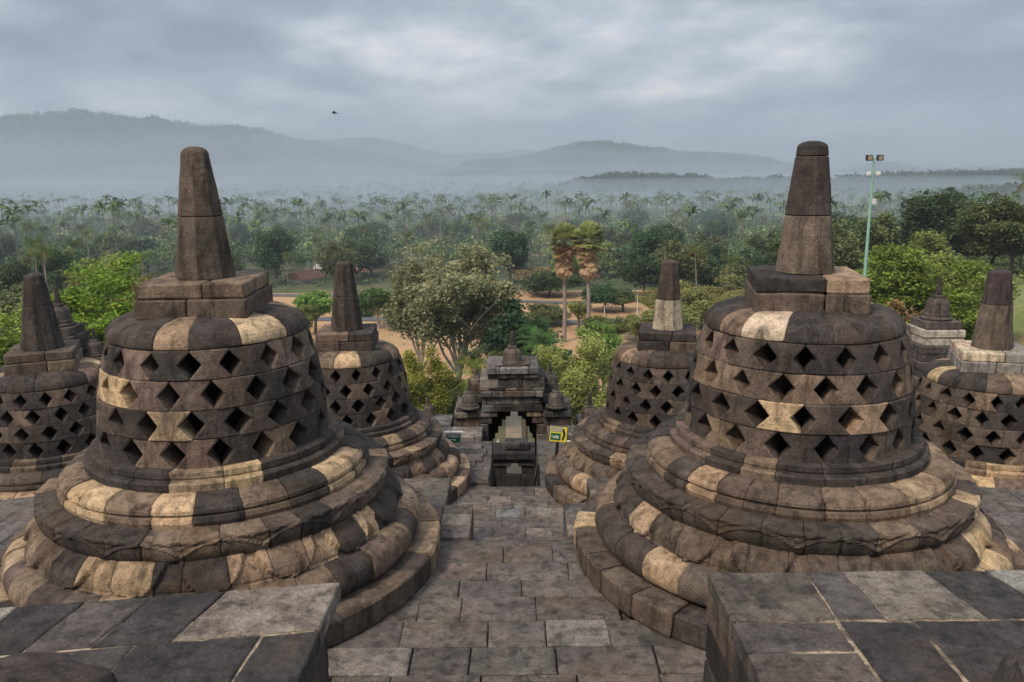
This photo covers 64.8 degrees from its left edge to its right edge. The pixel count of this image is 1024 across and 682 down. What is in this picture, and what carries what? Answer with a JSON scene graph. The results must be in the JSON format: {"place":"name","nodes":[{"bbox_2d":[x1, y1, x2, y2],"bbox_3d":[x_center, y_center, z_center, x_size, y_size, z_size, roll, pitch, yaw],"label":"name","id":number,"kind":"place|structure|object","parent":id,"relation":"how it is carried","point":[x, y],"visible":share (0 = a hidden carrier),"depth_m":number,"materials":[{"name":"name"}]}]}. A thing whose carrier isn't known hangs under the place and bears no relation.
{"place":"outdoors","nodes":[
{"label":"outdoors","id":0,"kind":"place"},
{"bbox_2d":[0,112,429,189],"bbox_3d":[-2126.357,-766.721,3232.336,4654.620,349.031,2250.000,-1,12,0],"label":"mountain","id":1,"kind":"structure","parent":0,"point":[33,130],"depth_m":2962.26,"materials":[{"name":"grey"}]},
{"bbox_2d":[0,107,510,189],"bbox_3d":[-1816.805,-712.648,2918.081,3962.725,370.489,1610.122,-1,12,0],"label":"hill forest","id":2,"kind":"object","parent":1,"relation":"on","point":[204,132],"visible":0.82,"depth_m":3041.52,"materials":[{"name":"grey plant"}]},
{"bbox_2d":[272,290,700,391],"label":"dry field","id":3,"kind":"structure","parent":0,"point":[612,311],"depth_m":161.70,"materials":[{"name":"brown soil"}]},
{"bbox_2d":[291,289,332,334],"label":"broadleaf tree","id":4,"kind":"object","parent":3,"relation":"on","point":[320,303],"visible":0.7,"depth_m":149.88,"materials":[{"name":"green plant"}]},
{"bbox_2d":[358,287,394,328],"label":"broadleaf tree","id":5,"kind":"object","parent":3,"relation":"on","point":[370,298],"visible":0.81,"depth_m":153.20,"materials":[{"name":"green plant"}]},
{"bbox_2d":[525,301,571,324],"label":"broadleaf tree","id":6,"kind":"object","parent":3,"relation":"on","point":[554,312],"visible":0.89,"depth_m":157.72,"materials":[{"name":"green plant"}]},
{"bbox_2d":[521,270,584,295],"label":"broadleaf tree","id":7,"kind":"object","parent":3,"relation":"on","point":[542,281],"visible":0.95,"depth_m":192.97,"materials":[{"name":"green plant"}]},
{"bbox_2d":[547,221,581,341],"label":"fan palm","id":8,"kind":"object","parent":3,"relation":"on","point":[564,254],"visible":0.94,"depth_m":139.91,"materials":[{"name":"green plant"}]},
{"bbox_2d":[567,298,591,329],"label":"broadleaf tree","id":9,"kind":"object","parent":3,"relation":"on","point":[579,307],"visible":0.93,"depth_m":151.45,"materials":[{"name":"green plant"}]},
{"bbox_2d":[571,220,607,330],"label":"fan palm","id":10,"kind":"object","parent":3,"relation":"on","point":[587,256],"visible":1,"depth_m":135.85,"materials":[{"name":"green plant"}]},
{"bbox_2d":[573,320,625,396],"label":"broadleaf tree","id":11,"kind":"object","parent":3,"relation":"on","point":[613,340],"visible":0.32,"depth_m":99.38,"materials":[{"name":"green plant"}]},
{"bbox_2d":[580,314,629,340],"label":"broadleaf tree","id":12,"kind":"object","parent":3,"relation":"on","point":[621,328],"visible":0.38,"depth_m":133.35,"materials":[{"name":"green plant"}]},
{"bbox_2d":[580,282,635,311],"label":"broadleaf tree","id":13,"kind":"object","parent":3,"relation":"on","point":[600,294],"visible":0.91,"depth_m":172.32,"materials":[{"name":"green plant"}]},
{"bbox_2d":[613,252,660,295],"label":"broadleaf tree","id":14,"kind":"object","parent":3,"relation":"on","point":[636,268],"visible":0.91,"depth_m":185.72,"materials":[{"name":"green plant"}]},
{"bbox_2d":[629,302,703,332],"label":"broadleaf tree","id":15,"kind":"object","parent":3,"relation":"on","point":[648,317],"visible":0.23,"depth_m":118.07,"materials":[{"name":"green plant"}]},
{"bbox_2d":[451,441,565,539],"bbox_3d":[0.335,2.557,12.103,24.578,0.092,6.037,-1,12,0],"label":"paving","id":16,"kind":"structure","parent":0,"point":[496,513],"depth_m":12.15,"materials":[{"name":"stone"}]},
{"bbox_2d":[0,273,100,499],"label":"perforated stupa","id":17,"kind":"object","parent":16,"relation":"on","point":[48,393],"visible":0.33,"depth_m":11.09,"materials":[{"name":"stone"}]},
{"bbox_2d":[314,261,470,502],"bbox_3d":[-2.590,0.533,12.873,3.814,3.620,3.807,-1,12,0],"label":"perforated stupa","id":18,"kind":"object","parent":16,"relation":"on","point":[365,377],"visible":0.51,"depth_m":12.36,"materials":[{"name":"stone"}]},
{"bbox_2d":[404,478,450,504],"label":"stair wall","id":19,"kind":"structure","parent":16,"relation":"on","point":[434,490],"depth_m":10.18,"materials":[{"name":"stone"}]},
{"bbox_2d":[0,486,1023,681],"bbox_3d":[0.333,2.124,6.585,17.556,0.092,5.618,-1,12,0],"label":"paving","id":20,"kind":"structure","parent":16,"relation":"on","point":[441,635],"depth_m":6.11,"materials":[{"name":"stone"}]},
{"bbox_2d":[0,582,340,681],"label":"stair wall","id":21,"kind":"structure","parent":20,"relation":"on","point":[275,634],"depth_m":3.95,"materials":[{"name":"stone"}]},
{"bbox_2d":[0,651,117,681],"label":"carved stone","id":22,"kind":"object","parent":21,"relation":"on","point":[36,666],"visible":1,"depth_m":2.76,"materials":[{"name":"grey stone"}]},
{"bbox_2d":[0,146,440,648],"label":"perforated stupa","id":23,"kind":"object","parent":20,"relation":"on","point":[226,450],"visible":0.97,"depth_m":6.23,"materials":[{"name":"stone"}]},
{"bbox_2d":[431,503,584,540],"bbox_3d":[0.085,2.546,8.246,2.900,1.570,0.770,-1,12,0],"label":"stair rim","id":24,"kind":"object","parent":20,"relation":"attached to","point":[456,522],"visible":0.16,"depth_m":8.09,"materials":[{"name":"stone"}]},
{"bbox_2d":[574,141,1023,650],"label":"perforated stupa","id":25,"kind":"object","parent":20,"relation":"on","point":[788,438],"visible":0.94,"depth_m":6.24,"materials":[{"name":"stone"}]},
{"bbox_2d":[703,570,1023,681],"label":"stair wall","id":26,"kind":"structure","parent":20,"relation":"on","point":[910,626],"depth_m":4.02,"materials":[{"name":"stone"}]},
{"bbox_2d":[988,647,1023,681],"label":"carved stone","id":27,"kind":"object","parent":26,"relation":"on","point":[1010,668],"visible":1,"depth_m":2.95,"materials":[{"name":"grey stone"}]},
{"bbox_2d":[473,536,565,539],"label":"stairs","id":28,"kind":"structure","parent":16,"relation":"on","point":[519,538],"depth_m":8.06,"materials":[{"name":"stone"}]},
{"bbox_2d":[548,425,567,455],"bbox_3d":[0.768,1.791,13.725,0.310,0.749,0.086,5,12,3],"label":"exit sign","id":29,"kind":"object","parent":16,"relation":"on","point":[558,434],"visible":1,"depth_m":13.64,"materials":[{"name":"yellow paint"}]},
{"bbox_2d":[586,478,610,501],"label":"stair wall","id":30,"kind":"structure","parent":16,"relation":"on","point":[594,484],"depth_m":10.27,"materials":[{"name":"stone"}]},
{"bbox_2d":[545,259,696,505],"bbox_3d":[2.419,0.527,12.682,3.815,3.620,3.796,-1,12,0],"label":"perforated stupa","id":31,"kind":"object","parent":16,"relation":"on","point":[648,381],"visible":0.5,"depth_m":12.19,"materials":[{"name":"stone"}]},
{"bbox_2d":[915,269,1023,489],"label":"perforated stupa","id":32,"kind":"object","parent":16,"relation":"on","point":[969,413],"visible":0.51,"depth_m":10.67,"materials":[{"name":"stone"}]},
{"bbox_2d":[0,186,1023,442],"bbox_3d":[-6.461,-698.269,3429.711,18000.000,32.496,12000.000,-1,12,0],"label":"ground","id":33,"kind":"structure","parent":0,"point":[386,286],"depth_m":226.60,"materials":[{"name":"brown soil"}]},
{"bbox_2d":[0,305,21,366],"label":"broadleaf tree","id":34,"kind":"object","parent":33,"relation":"on","point":[11,342],"visible":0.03,"depth_m":40.08,"materials":[{"name":"green plant"}]},
{"bbox_2d":[0,281,22,336],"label":"broadleaf tree","id":35,"kind":"object","parent":33,"relation":"on","point":[12,296],"visible":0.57,"depth_m":144.41,"materials":[{"name":"green plant"}]},
{"bbox_2d":[0,258,32,294],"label":"broadleaf tree","id":36,"kind":"object","parent":33,"relation":"on","point":[14,272],"visible":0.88,"depth_m":190.38,"materials":[{"name":"green plant"}]},
{"bbox_2d":[30,242,81,291],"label":"broadleaf tree","id":37,"kind":"object","parent":33,"relation":"on","point":[58,263],"visible":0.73,"depth_m":200.21,"materials":[{"name":"green plant"}]},
{"bbox_2d":[3,250,146,347],"bbox_3d":[-24.787,7.363,48.231,10.193,25.162,11.076,-1,12,0],"label":"broadleaf tree","id":38,"kind":"object","parent":33,"relation":"on","point":[83,306],"visible":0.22,"depth_m":44.81,"materials":[{"name":"green plant"}]},
{"bbox_2d":[96,234,142,263],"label":"broadleaf tree","id":39,"kind":"object","parent":33,"relation":"on","point":[127,244],"visible":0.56,"depth_m":237.35,"materials":[{"name":"green plant"}]},
{"bbox_2d":[126,217,166,239],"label":"broadleaf tree","id":40,"kind":"object","parent":33,"relation":"on","point":[142,224],"visible":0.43,"depth_m":294.42,"materials":[{"name":"green plant"}]},
{"bbox_2d":[226,223,256,260],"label":"broadleaf tree","id":41,"kind":"object","parent":33,"relation":"on","point":[244,233],"visible":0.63,"depth_m":271.56,"materials":[{"name":"green plant"}]},
{"bbox_2d":[250,226,300,284],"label":"broadleaf tree","id":42,"kind":"object","parent":33,"relation":"on","point":[274,243],"visible":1,"depth_m":216.80,"materials":[{"name":"green plant"}]},
{"bbox_2d":[284,269,324,282],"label":"village house","id":43,"kind":"structure","parent":33,"relation":"on","point":[306,276],"depth_m":226.53,"materials":[{"name":"paint"}]},
{"bbox_2d":[313,241,359,276],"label":"broadleaf tree","id":44,"kind":"object","parent":33,"relation":"on","point":[330,255],"visible":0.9,"depth_m":215.91,"materials":[{"name":"green plant"}]},
{"bbox_2d":[337,235,377,279],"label":"broadleaf tree","id":45,"kind":"object","parent":33,"relation":"on","point":[364,256],"visible":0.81,"depth_m":228.07,"materials":[{"name":"green plant"}]},
{"bbox_2d":[343,224,379,242],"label":"broadleaf tree","id":46,"kind":"object","parent":33,"relation":"on","point":[352,231],"visible":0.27,"depth_m":254.40,"materials":[{"name":"green plant"}]},
{"bbox_2d":[361,236,389,275],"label":"broadleaf tree","id":47,"kind":"object","parent":33,"relation":"on","point":[381,262],"visible":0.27,"depth_m":237.05,"materials":[{"name":"green plant"}]},
{"bbox_2d":[378,261,474,375],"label":"broadleaf tree","id":48,"kind":"object","parent":33,"relation":"on","point":[396,304],"visible":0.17,"depth_m":92.17,"materials":[{"name":"green plant"}]},
{"bbox_2d":[402,343,457,413],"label":"broadleaf tree","id":49,"kind":"object","parent":33,"relation":"on","point":[434,388],"visible":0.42,"depth_m":67.95,"materials":[{"name":"green plant"}]},
{"bbox_2d":[443,377,467,420],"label":"broadleaf tree","id":50,"kind":"object","parent":33,"relation":"on","point":[456,392],"visible":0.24,"depth_m":73.81,"materials":[{"name":"green plant"}]},
{"bbox_2d":[398,243,526,378],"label":"broadleaf tree","id":51,"kind":"object","parent":33,"relation":"on","point":[455,297],"visible":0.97,"depth_m":87.64,"materials":[{"name":"green plant"}]},
{"bbox_2d":[451,343,499,378],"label":"feather palm","id":52,"kind":"object","parent":33,"relation":"on","point":[478,353],"visible":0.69,"depth_m":73.52,"materials":[{"name":"green plant"}]},
{"bbox_2d":[453,350,501,396],"bbox_3d":[-2.371,8.923,65.214,4.762,16.514,4.930,-1,12,0],"label":"feather palm","id":53,"kind":"object","parent":33,"relation":"on","point":[472,365],"visible":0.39,"depth_m":64.04,"materials":[{"name":"green plant"}]},
{"bbox_2d":[485,228,532,280],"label":"broadleaf tree","id":54,"kind":"object","parent":33,"relation":"on","point":[511,244],"visible":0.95,"depth_m":214.01,"materials":[{"name":"green plant"}]},
{"bbox_2d":[0,176,1023,274],"bbox_3d":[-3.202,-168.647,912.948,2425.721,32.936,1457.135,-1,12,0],"label":"forest","id":55,"kind":"object","parent":33,"relation":"on","point":[309,205],"visible":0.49,"depth_m":406.94,"materials":[{"name":"green plant"}]},
{"bbox_2d":[0,244,1023,344],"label":"undergrowth","id":56,"kind":"object","parent":33,"relation":"on","point":[1018,269],"visible":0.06,"depth_m":221.75,"materials":[{"name":"green plant"}]},
{"bbox_2d":[478,297,564,437],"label":"broadleaf tree","id":57,"kind":"object","parent":33,"relation":"on","point":[498,335],"visible":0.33,"depth_m":83.83,"materials":[{"name":"green plant"}]},
{"bbox_2d":[505,265,551,280],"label":"broadleaf tree","id":58,"kind":"object","parent":33,"relation":"on","point":[518,273],"visible":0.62,"depth_m":213.70,"materials":[{"name":"green plant"}]},
{"bbox_2d":[516,311,558,355],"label":"feather palm","id":59,"kind":"object","parent":33,"relation":"on","point":[530,320],"visible":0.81,"depth_m":79.02,"materials":[{"name":"green plant"}]},
{"bbox_2d":[515,324,568,358],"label":"feather palm","id":60,"kind":"object","parent":33,"relation":"on","point":[545,341],"visible":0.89,"depth_m":73.30,"materials":[{"name":"green plant"}]},
{"bbox_2d":[521,319,572,373],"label":"broadleaf tree","id":61,"kind":"object","parent":33,"relation":"on","point":[569,353],"visible":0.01,"depth_m":79.04,"materials":[{"name":"green plant"}]},
{"bbox_2d":[531,332,608,424],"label":"broadleaf tree","id":62,"kind":"object","parent":33,"relation":"on","point":[580,381],"visible":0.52,"depth_m":67.63,"materials":[{"name":"green plant"}]},
{"bbox_2d":[594,240,618,277],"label":"broadleaf tree","id":63,"kind":"object","parent":33,"relation":"on","point":[605,261],"visible":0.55,"depth_m":227.23,"materials":[{"name":"green plant"}]},
{"bbox_2d":[593,339,636,390],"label":"broadleaf tree","id":64,"kind":"object","parent":33,"relation":"on","point":[605,374],"visible":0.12,"depth_m":90.45,"materials":[{"name":"green plant"}]},
{"bbox_2d":[604,227,633,248],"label":"broadleaf tree","id":65,"kind":"object","parent":33,"relation":"on","point":[622,236],"visible":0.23,"depth_m":247.85,"materials":[{"name":"green plant"}]},
{"bbox_2d":[627,225,678,285],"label":"broadleaf tree","id":66,"kind":"object","parent":33,"relation":"on","point":[648,242],"visible":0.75,"depth_m":207.36,"materials":[{"name":"green plant"}]},
{"bbox_2d":[651,239,709,284],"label":"broadleaf tree","id":67,"kind":"object","parent":33,"relation":"on","point":[686,268],"visible":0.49,"depth_m":186.61,"materials":[{"name":"green plant"}]},
{"bbox_2d":[635,274,743,321],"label":"broadleaf tree","id":68,"kind":"object","parent":33,"relation":"on","point":[704,298],"visible":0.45,"depth_m":131.33,"materials":[{"name":"green plant"}]},
{"bbox_2d":[686,241,724,267],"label":"broadleaf tree","id":69,"kind":"object","parent":33,"relation":"on","point":[715,250],"visible":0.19,"depth_m":205.56,"materials":[{"name":"green plant"}]},
{"bbox_2d":[694,254,723,286],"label":"broadleaf tree","id":70,"kind":"object","parent":33,"relation":"on","point":[712,272],"visible":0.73,"depth_m":195.52,"materials":[{"name":"green plant"}]},
{"bbox_2d":[692,232,727,258],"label":"broadleaf tree","id":71,"kind":"object","parent":33,"relation":"on","point":[702,238],"visible":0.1,"depth_m":223.87,"materials":[{"name":"green plant"}]},
{"bbox_2d":[701,217,737,240],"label":"broadleaf tree","id":72,"kind":"object","parent":33,"relation":"on","point":[721,228],"visible":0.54,"depth_m":256.60,"materials":[{"name":"green plant"}]},
{"bbox_2d":[720,254,749,289],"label":"broadleaf tree","id":73,"kind":"object","parent":33,"relation":"on","point":[742,273],"visible":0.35,"depth_m":164.71,"materials":[{"name":"green plant"}]},
{"bbox_2d":[744,232,771,259],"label":"broadleaf tree","id":74,"kind":"object","parent":33,"relation":"on","point":[759,245],"visible":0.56,"depth_m":216.49,"materials":[{"name":"green plant"}]},
{"bbox_2d":[743,252,777,276],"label":"broadleaf tree","id":75,"kind":"object","parent":33,"relation":"on","point":[757,260],"visible":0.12,"depth_m":149.69,"materials":[{"name":"green plant"}]},
{"bbox_2d":[777,218,868,269],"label":"broadleaf tree","id":76,"kind":"object","parent":33,"relation":"on","point":[847,253],"visible":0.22,"depth_m":124.75,"materials":[{"name":"green plant"}]},
{"bbox_2d":[863,155,883,276],"bbox_3d":[20.234,-3.153,46.343,0.940,14.710,0.301,-1,12,0],"label":"floodlight mast","id":77,"kind":"object","parent":33,"relation":"on","point":[878,173],"visible":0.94,"depth_m":45.27,"materials":[{"name":"metal"}]},
{"bbox_2d":[849,211,902,266],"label":"broadleaf tree","id":78,"kind":"object","parent":33,"relation":"on","point":[883,230],"visible":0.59,"depth_m":151.63,"materials":[{"name":"green plant"}]},
{"bbox_2d":[900,228,956,263],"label":"broadleaf tree","id":79,"kind":"object","parent":33,"relation":"on","point":[932,242],"visible":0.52,"depth_m":136.04,"materials":[{"name":"green plant"}]},
{"bbox_2d":[896,192,977,248],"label":"broadleaf tree","id":80,"kind":"object","parent":33,"relation":"on","point":[919,214],"visible":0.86,"depth_m":142.77,"materials":[{"name":"green plant"}]},
{"bbox_2d":[949,230,1021,263],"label":"broadleaf tree","id":81,"kind":"object","parent":33,"relation":"on","point":[968,247],"visible":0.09,"depth_m":145.49,"materials":[{"name":"green plant"}]},
{"bbox_2d":[949,193,1023,271],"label":"broadleaf tree","id":82,"kind":"object","parent":33,"relation":"on","point":[999,223],"visible":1,"depth_m":117.24,"materials":[{"name":"green plant"}]},
{"bbox_2d":[0,0,1023,168],"label":"sky","id":83,"kind":"structure","parent":0,"point":[922,83],"materials":[{"name":"grey"}]},
{"bbox_2d":[505,411,521,472],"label":"dirt path","id":84,"kind":"structure","parent":0,"point":[513,425],"depth_m":94.86,"materials":[{"name":"beige soil"}]},
{"bbox_2d":[534,464,536,485],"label":"plateau","id":85,"kind":"structure","parent":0,"point":[535,474],"depth_m":18.17,"materials":[{"name":"stone"}]},
{"bbox_2d":[454,331,571,470],"bbox_3d":[0.018,1.938,17.562,2.443,4.588,1.965,-1,12,0],"label":"gateway","id":86,"kind":"object","parent":85,"relation":"on","point":[501,388],"visible":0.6,"depth_m":16.60,"materials":[{"name":"stone"}]},
{"bbox_2d":[574,414,582,424],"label":"balustrade wall","id":87,"kind":"structure","parent":85,"relation":"on","point":[578,419],"depth_m":17.48,"materials":[{"name":"stone"}]},
{"bbox_2d":[906,277,965,385],"bbox_3d":[8.883,0.147,17.009,1.278,2.995,1.291,-1,12,0],"label":"stupa","id":88,"kind":"object","parent":87,"relation":"on","point":[934,329],"visible":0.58,"depth_m":16.61,"materials":[{"name":"stone"}]},
{"bbox_2d":[309,137,965,170],"bbox_3d":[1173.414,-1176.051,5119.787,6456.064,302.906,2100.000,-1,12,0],"label":"mountain","id":89,"kind":"structure","parent":0,"point":[388,148],"depth_m":5272.86,"materials":[{"name":"grey"}]},
{"bbox_2d":[417,145,913,186],"bbox_3d":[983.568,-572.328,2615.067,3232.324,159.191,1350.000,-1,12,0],"label":"hills","id":90,"kind":"structure","parent":0,"point":[634,164],"depth_m":2491.49,"materials":[{"name":"grey"}]},
{"bbox_2d":[357,139,1023,187],"bbox_3d":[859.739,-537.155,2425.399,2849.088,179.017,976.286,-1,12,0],"label":"hill forest","id":91,"kind":"object","parent":90,"relation":"on","point":[480,169],"visible":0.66,"depth_m":2533.50,"materials":[{"name":"grey plant"}]},
{"bbox_2d":[843,176,1023,193],"bbox_3d":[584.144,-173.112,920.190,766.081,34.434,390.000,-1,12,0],"label":"hills","id":92,"kind":"structure","parent":0,"point":[962,182],"depth_m":947.52,"materials":[{"name":"grey"}]},
{"bbox_2d":[766,169,1023,205],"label":"hill forest","id":93,"kind":"object","parent":92,"relation":"on","point":[898,183],"visible":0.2,"depth_m":945.27,"materials":[{"name":"green plant"}]},
{"bbox_2d":[970,285,1023,346],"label":"lawn","id":94,"kind":"structure","parent":0,"point":[1018,322],"depth_m":71.16,"materials":[{"name":"green plant"}]},
{"bbox_2d":[854,242,993,339],"bbox_3d":[29.062,3.183,59.165,10.766,20.594,9.305,8,15,35],"label":"broadleaf tree","id":95,"kind":"object","parent":94,"relation":"on","point":[914,281],"visible":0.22,"depth_m":56.59,"materials":[{"name":"green plant"}]},
{"bbox_2d":[915,250,1023,336],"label":"broadleaf tree","id":96,"kind":"object","parent":94,"relation":"on","point":[943,259],"visible":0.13,"depth_m":65.39,"materials":[{"name":"green plant"}]},
{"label":"plateau","id":97,"kind":"structure","parent":0,"visible":0},
{"bbox_2d":[432,414,453,426],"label":"balustrade wall","id":98,"kind":"structure","parent":97,"relation":"on","point":[445,420],"depth_m":17.43,"materials":[{"name":"stone"}]},
{"bbox_2d":[52,287,89,355],"bbox_3d":[-9.438,0.332,17.020,1.192,2.970,1.194,-1,12,0],"label":"stupa","id":99,"kind":"object","parent":98,"relation":"on","point":[70,328],"visible":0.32,"depth_m":16.74,"materials":[{"name":"stone"}]},
{"bbox_2d":[83,328,103,360],"bbox_3d":[-8.827,0.734,17.208,0.751,2.068,0.752,-1,12,0],"label":"stupa","id":100,"kind":"object","parent":98,"relation":"on","point":[95,348],"visible":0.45,"depth_m":16.96,"materials":[{"name":"stone"}]},
{"bbox_2d":[442,426,482,441],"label":"side wall","id":101,"kind":"structure","parent":97,"relation":"on","point":[472,433],"depth_m":16.30,"materials":[{"name":"stone"}]},
{"bbox_3d":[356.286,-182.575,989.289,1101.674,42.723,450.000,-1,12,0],"label":"hills","id":102,"kind":"structure","parent":0,"visible":0},
{"bbox_2d":[436,167,1023,209],"bbox_3d":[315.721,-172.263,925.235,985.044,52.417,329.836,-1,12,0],"label":"hill forest","id":103,"kind":"object","parent":102,"relation":"on","point":[612,179],"visible":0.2,"depth_m":1015.19,"materials":[{"name":"grey plant"}]},
{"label":"hills","id":104,"kind":"structure","parent":0,"visible":0},
{"bbox_2d":[868,182,1023,207],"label":"hill forest","id":105,"kind":"object","parent":104,"relation":"on","point":[992,188],"visible":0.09,"depth_m":540.75,"materials":[{"name":"green plant"}]},
{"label":"monument step","id":106,"kind":"structure","parent":0,"visible":0},
{"bbox_2d":[493,438,534,486],"bbox_3d":[0.040,4.069,25.382,3.975,2.013,1.057,-1,12,0],"label":"gateway","id":107,"kind":"object","parent":106,"relation":"on","point":[519,451],"visible":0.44,"depth_m":24.96,"materials":[{"name":"stone"}]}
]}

